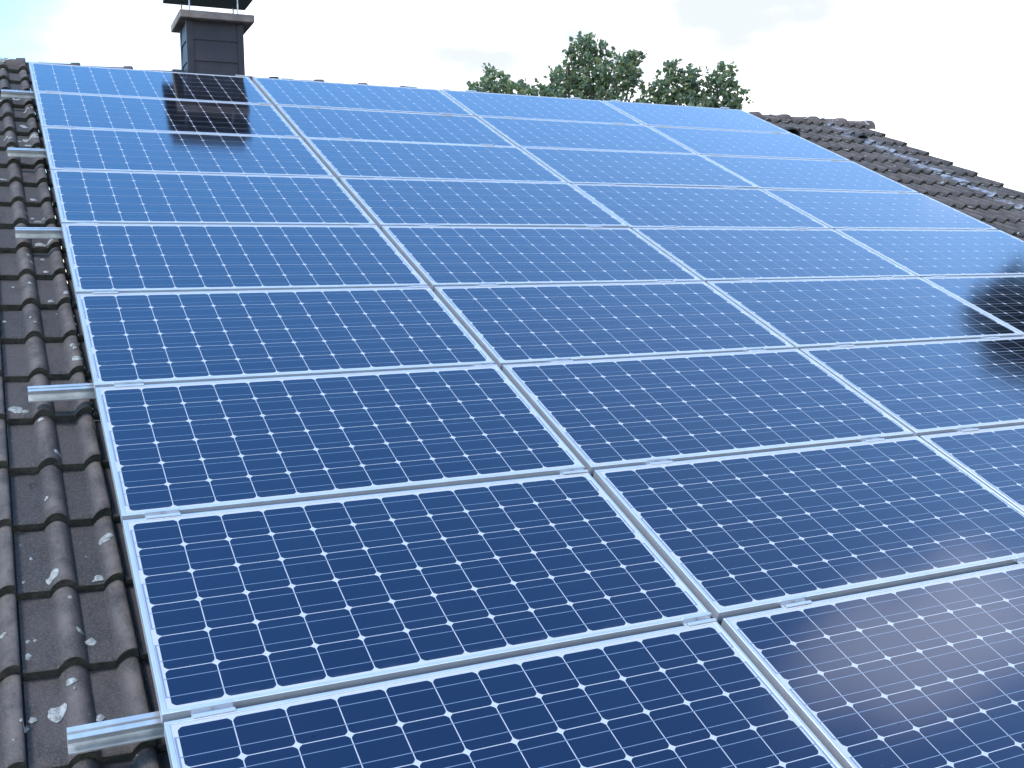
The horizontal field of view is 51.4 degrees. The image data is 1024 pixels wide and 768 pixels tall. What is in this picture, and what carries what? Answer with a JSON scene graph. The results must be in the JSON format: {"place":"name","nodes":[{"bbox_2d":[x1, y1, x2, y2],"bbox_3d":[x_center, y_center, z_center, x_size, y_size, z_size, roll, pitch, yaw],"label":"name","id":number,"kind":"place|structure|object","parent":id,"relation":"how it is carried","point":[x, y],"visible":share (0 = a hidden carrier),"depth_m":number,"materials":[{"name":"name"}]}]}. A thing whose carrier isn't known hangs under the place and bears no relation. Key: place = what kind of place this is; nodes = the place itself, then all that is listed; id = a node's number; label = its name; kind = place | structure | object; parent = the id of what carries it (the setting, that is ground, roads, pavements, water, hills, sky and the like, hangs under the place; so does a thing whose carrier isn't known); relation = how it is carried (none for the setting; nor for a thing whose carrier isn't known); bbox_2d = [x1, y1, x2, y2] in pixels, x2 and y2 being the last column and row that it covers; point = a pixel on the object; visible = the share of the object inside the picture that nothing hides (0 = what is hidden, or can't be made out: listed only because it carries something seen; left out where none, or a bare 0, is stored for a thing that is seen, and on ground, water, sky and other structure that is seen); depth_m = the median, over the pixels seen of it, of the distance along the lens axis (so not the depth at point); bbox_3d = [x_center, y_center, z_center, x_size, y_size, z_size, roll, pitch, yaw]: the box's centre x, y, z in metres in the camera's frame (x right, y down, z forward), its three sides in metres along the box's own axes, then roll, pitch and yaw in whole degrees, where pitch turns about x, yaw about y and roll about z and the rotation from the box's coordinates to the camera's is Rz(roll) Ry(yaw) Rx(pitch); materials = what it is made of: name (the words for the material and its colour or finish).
{"place":"outdoors","nodes":[
{"label":"outdoors","id":0,"kind":"place"},
{"bbox_2d":[0,0,1023,283],"label":"sky","id":1,"kind":"structure","parent":0,"point":[944,79],"materials":[{"name":"white"}]},
{"label":"ground","id":2,"kind":"structure","parent":0,"visible":0},
{"bbox_2d":[466,63,536,95],"bbox_3d":[-0.357,-3.889,33.636,3.056,12.478,2.931,-4,7,-25],"label":"leafy tree","id":3,"kind":"object","parent":2,"relation":"on","point":[488,83],"visible":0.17,"depth_m":33.04,"materials":[{"name":"green plant"}]},
{"bbox_2d":[0,0,1023,767],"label":"house","id":4,"kind":"structure","parent":2,"relation":"on","point":[72,646],"depth_m":3.69,"materials":[{"name":"tile"}]},
{"bbox_2d":[1,89,34,98],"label":"cross rail","id":5,"kind":"object","parent":4,"relation":"attached to","point":[18,94],"visible":0.07,"depth_m":7.29,"materials":[{"name":"metal"}]},
{"bbox_2d":[7,148,46,157],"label":"cross rail","id":6,"kind":"object","parent":4,"relation":"attached to","point":[28,152],"visible":0.09,"depth_m":6.24,"materials":[{"name":"metal"}]},
{"bbox_2d":[15,227,63,238],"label":"cross rail","id":7,"kind":"object","parent":4,"relation":"attached to","point":[38,232],"visible":0.09,"depth_m":5.21,"materials":[{"name":"metal"}]},
{"bbox_2d":[28,383,95,402],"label":"cross rail","id":8,"kind":"object","parent":4,"relation":"attached to","point":[63,392],"visible":0.12,"depth_m":3.92,"materials":[{"name":"metal"}]},
{"bbox_2d":[39,62,235,718],"bbox_3d":[-1.893,-0.547,4.845,0.100,0.081,7.620,-4,30,-25],"label":"upright rail","id":9,"kind":"object","parent":4,"relation":"attached to","point":[212,708],"visible":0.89,"depth_m":3.21,"materials":[{"name":"metal"}]},
{"bbox_2d":[29,62,269,103],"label":"solar panel","id":10,"kind":"object","parent":9,"relation":"attached to","point":[76,79],"visible":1,"depth_m":7.71,"materials":[{"name":"glass"}]},
{"bbox_2d":[35,92,298,136],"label":"solar panel","id":11,"kind":"object","parent":9,"relation":"attached to","point":[124,113],"visible":0.98,"depth_m":7.05,"materials":[{"name":"blue"}]},
{"bbox_2d":[42,127,332,176],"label":"solar panel","id":12,"kind":"object","parent":9,"relation":"attached to","point":[86,149],"visible":0.98,"depth_m":6.39,"materials":[{"name":"blue"}]},
{"bbox_2d":[51,170,373,226],"bbox_3d":[-1.622,-1.000,5.787,1.581,0.036,0.808,-4,30,-25],"label":"solar panel","id":13,"kind":"object","parent":9,"relation":"attached to","point":[111,197],"visible":0.98,"depth_m":5.73,"materials":[{"name":"blue"}]},
{"bbox_2d":[62,224,425,295],"bbox_3d":[-1.286,-0.610,5.135,1.581,0.036,0.808,-4,30,-25],"label":"solar panel","id":14,"kind":"object","parent":9,"relation":"attached to","point":[133,258],"visible":1,"depth_m":5.08,"materials":[{"name":"blue"}]},
{"bbox_2d":[76,287,492,392],"bbox_3d":[-0.951,-0.218,4.484,1.581,0.036,0.808,-4,30,-25],"label":"solar panel","id":15,"kind":"object","parent":9,"relation":"attached to","point":[149,338],"visible":1,"depth_m":4.42,"materials":[{"name":"blue"}]},
{"bbox_2d":[96,366,582,525],"bbox_3d":[-0.615,0.172,3.833,1.581,0.038,0.808,-4,30,-25],"label":"solar panel","id":16,"kind":"object","parent":9,"relation":"attached to","point":[194,447],"visible":1,"depth_m":3.75,"materials":[{"name":"blue"}]},
{"bbox_2d":[123,472,707,725],"bbox_3d":[-0.280,0.564,3.180,1.581,0.038,0.808,-4,30,-25],"label":"solar panel","id":17,"kind":"object","parent":9,"relation":"attached to","point":[248,606],"visible":0.99,"depth_m":3.09,"materials":[{"name":"blue"}]},
{"bbox_2d":[164,621,842,767],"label":"solar panel","id":18,"kind":"object","parent":9,"relation":"attached to","point":[705,695],"visible":1,"depth_m":2.71,"materials":[{"name":"blue"}]},
{"bbox_2d":[66,616,721,755],"bbox_3d":[2.009,0.710,4.025,6.826,0.174,0.061,-4,30,-25],"label":"cross rail","id":19,"kind":"object","parent":4,"relation":"attached to","point":[96,736],"visible":0.19,"depth_m":2.56,"materials":[{"name":"metal"}]},
{"bbox_2d":[235,75,716,625],"bbox_3d":[-0.618,-0.629,5.452,0.100,0.081,7.620,-4,30,-25],"label":"upright rail","id":20,"kind":"object","parent":4,"relation":"attached to","point":[697,619],"visible":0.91,"depth_m":3.82,"materials":[{"name":"metal"}]},
{"bbox_2d":[281,78,811,607],"bbox_3d":[-0.289,-0.650,5.609,0.100,0.081,7.620,-4,30,-25],"label":"upright rail","id":21,"kind":"object","parent":4,"relation":"attached to","point":[795,600],"visible":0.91,"depth_m":3.98,"materials":[{"name":"metal"}]},
{"bbox_2d":[276,105,515,146],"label":"solar panel","id":22,"kind":"object","parent":21,"relation":"attached to","point":[324,123],"visible":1,"depth_m":7.75,"materials":[{"name":"blue"}]},
{"bbox_2d":[305,138,566,182],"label":"solar panel","id":23,"kind":"object","parent":21,"relation":"attached to","point":[338,158],"visible":0.99,"depth_m":7.08,"materials":[{"name":"blue"}]},
{"bbox_2d":[339,177,627,229],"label":"solar panel","id":24,"kind":"object","parent":21,"relation":"attached to","point":[405,202],"visible":1,"depth_m":6.43,"materials":[{"name":"blue"}]},
{"bbox_2d":[434,281,793,369],"bbox_3d":[0.500,-0.310,5.176,1.581,0.036,0.808,-4,30,-25],"label":"solar panel","id":25,"kind":"object","parent":21,"relation":"attached to","point":[512,324],"visible":0.98,"depth_m":5.12,"materials":[{"name":"blue"}]},
{"bbox_2d":[502,349,913,474],"bbox_3d":[0.835,0.080,4.524,1.581,0.037,0.808,-4,30,-25],"label":"solar panel","id":26,"kind":"object","parent":21,"relation":"attached to","point":[608,413],"visible":0.99,"depth_m":4.46,"materials":[{"name":"blue"}]},
{"bbox_2d":[593,436,1023,621],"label":"solar panel","id":27,"kind":"object","parent":21,"relation":"attached to","point":[732,536],"visible":0.99,"depth_m":3.78,"materials":[{"name":"blue"}]},
{"bbox_2d":[405,86,1023,563],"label":"upright rail","id":28,"kind":"object","parent":4,"relation":"attached to","point":[879,438],"visible":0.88,"depth_m":5.08,"materials":[{"name":"metal"}]},
{"bbox_2d":[252,77,473,115],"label":"solar panel","id":29,"kind":"object","parent":28,"relation":"attached to","point":[288,92],"visible":0.98,"depth_m":8.39,"materials":[{"name":"blue"}]},
{"bbox_2d":[381,226,701,290],"bbox_3d":[0.164,-0.700,5.827,1.581,0.037,0.808,-3,30,-25],"label":"solar panel","id":30,"kind":"object","parent":28,"relation":"attached to","point":[443,256],"visible":1,"depth_m":5.77,"materials":[{"name":"blue"}]},
{"bbox_2d":[721,563,1023,767],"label":"solar panel","id":31,"kind":"object","parent":28,"relation":"attached to","point":[927,674],"visible":1,"depth_m":3.11,"materials":[{"name":"blue"}]},
{"bbox_2d":[465,90,978,431],"bbox_3d":[1.157,-0.742,6.299,0.100,0.081,7.620,-4,30,-25],"label":"upright rail","id":32,"kind":"object","parent":4,"relation":"attached to","point":[960,428],"visible":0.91,"depth_m":5.34,"materials":[{"name":"metal"}]},
{"bbox_2d":[707,277,1022,349],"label":"solar panel","id":33,"kind":"object","parent":32,"relation":"attached to","point":[799,314],"visible":1,"depth_m":5.81,"materials":[{"name":"blue"}]},
{"bbox_2d":[800,337,1023,436],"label":"solar panel","id":34,"kind":"object","parent":32,"relation":"attached to","point":[918,389],"visible":1,"depth_m":5.09,"materials":[{"name":"blue"}]},
{"bbox_2d":[920,425,1023,511],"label":"solar panel","id":35,"kind":"object","parent":32,"relation":"on","point":[992,459],"visible":0.97,"depth_m":4.46,"materials":[{"name":"blue"}]},
{"bbox_2d":[611,100,945,276],"bbox_3d":[2.473,-0.826,6.926,0.100,0.081,7.620,-4,30,-25],"label":"upright rail","id":36,"kind":"object","parent":4,"relation":"attached to","point":[936,275],"visible":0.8,"depth_m":7.26,"materials":[{"name":"metal"}]},
{"bbox_2d":[648,126,850,160],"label":"solar panel","id":37,"kind":"object","parent":36,"relation":"attached to","point":[699,141],"visible":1,"depth_m":9.12,"materials":[{"name":"blue"}]},
{"bbox_2d":[835,229,1023,277],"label":"solar panel","id":38,"kind":"object","parent":36,"relation":"attached to","point":[920,253],"visible":0.99,"depth_m":7.13,"materials":[{"name":"blue"}]},
{"bbox_2d":[570,97,999,338],"bbox_3d":[2.086,-0.801,6.741,0.100,0.081,7.620,-4,30,-25],"label":"upright rail","id":39,"kind":"object","parent":4,"relation":"attached to","point":[983,337],"visible":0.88,"depth_m":6.43,"materials":[{"name":"metal"}]},
{"bbox_2d":[441,90,643,124],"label":"solar panel","id":40,"kind":"object","parent":39,"relation":"attached to","point":[475,104],"visible":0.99,"depth_m":9.09,"materials":[{"name":"blue"}]},
{"bbox_2d":[477,116,696,153],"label":"solar panel","id":41,"kind":"object","parent":39,"relation":"attached to","point":[520,132],"visible":0.97,"depth_m":8.43,"materials":[{"name":"blue"}]},
{"bbox_2d":[520,147,757,188],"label":"solar panel","id":42,"kind":"object","parent":39,"relation":"attached to","point":[576,166],"visible":0.98,"depth_m":7.77,"materials":[{"name":"blue"}]},
{"bbox_2d":[571,184,829,228],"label":"solar panel","id":43,"kind":"object","parent":39,"relation":"attached to","point":[634,206],"visible":0.98,"depth_m":7.13,"materials":[{"name":"blue"}]},
{"bbox_2d":[632,228,916,282],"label":"solar panel","id":44,"kind":"object","parent":39,"relation":"attached to","point":[718,254],"visible":0.99,"depth_m":6.47,"materials":[{"name":"blue"}]},
{"bbox_2d":[720,107,986,229],"bbox_3d":[3.591,-0.897,7.458,0.100,0.081,7.620,-4,30,-25],"label":"upright rail","id":45,"kind":"object","parent":4,"relation":"attached to","point":[840,160],"visible":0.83,"depth_m":9.06,"materials":[{"name":"metal"}]},
{"bbox_2d":[603,100,791,133],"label":"solar panel","id":46,"kind":"object","parent":45,"relation":"attached to","point":[647,114],"visible":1,"depth_m":9.77,"materials":[{"name":"blue"}]},
{"bbox_2d":[701,155,917,192],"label":"solar panel","id":47,"kind":"object","parent":45,"relation":"on","point":[761,173],"visible":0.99,"depth_m":8.47,"materials":[{"name":"blue"}]},
{"bbox_2d":[762,189,996,229],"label":"solar panel","id":48,"kind":"object","parent":45,"relation":"on","point":[833,210],"visible":0.98,"depth_m":7.81,"materials":[{"name":"blue"}]},
{"bbox_2d":[922,275,1023,336],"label":"solar panel","id":49,"kind":"object","parent":45,"relation":"attached to","point":[1000,299],"visible":0.98,"depth_m":6.43,"materials":[{"name":"blue"}]},
{"bbox_2d":[525,31,652,103],"bbox_3d":[2.539,-4.356,33.688,4.121,13.312,3.581,-4,7,-25],"label":"leafy tree","id":50,"kind":"object","parent":2,"relation":"on","point":[584,86],"visible":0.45,"depth_m":32.87,"materials":[{"name":"green plant"}]},
{"bbox_2d":[640,58,753,109],"bbox_3d":[5.811,-3.876,33.290,3.745,12.343,2.735,1,6,17],"label":"leafy tree","id":51,"kind":"object","parent":2,"relation":"on","point":[688,92],"visible":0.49,"depth_m":32.58,"materials":[{"name":"green plant"}]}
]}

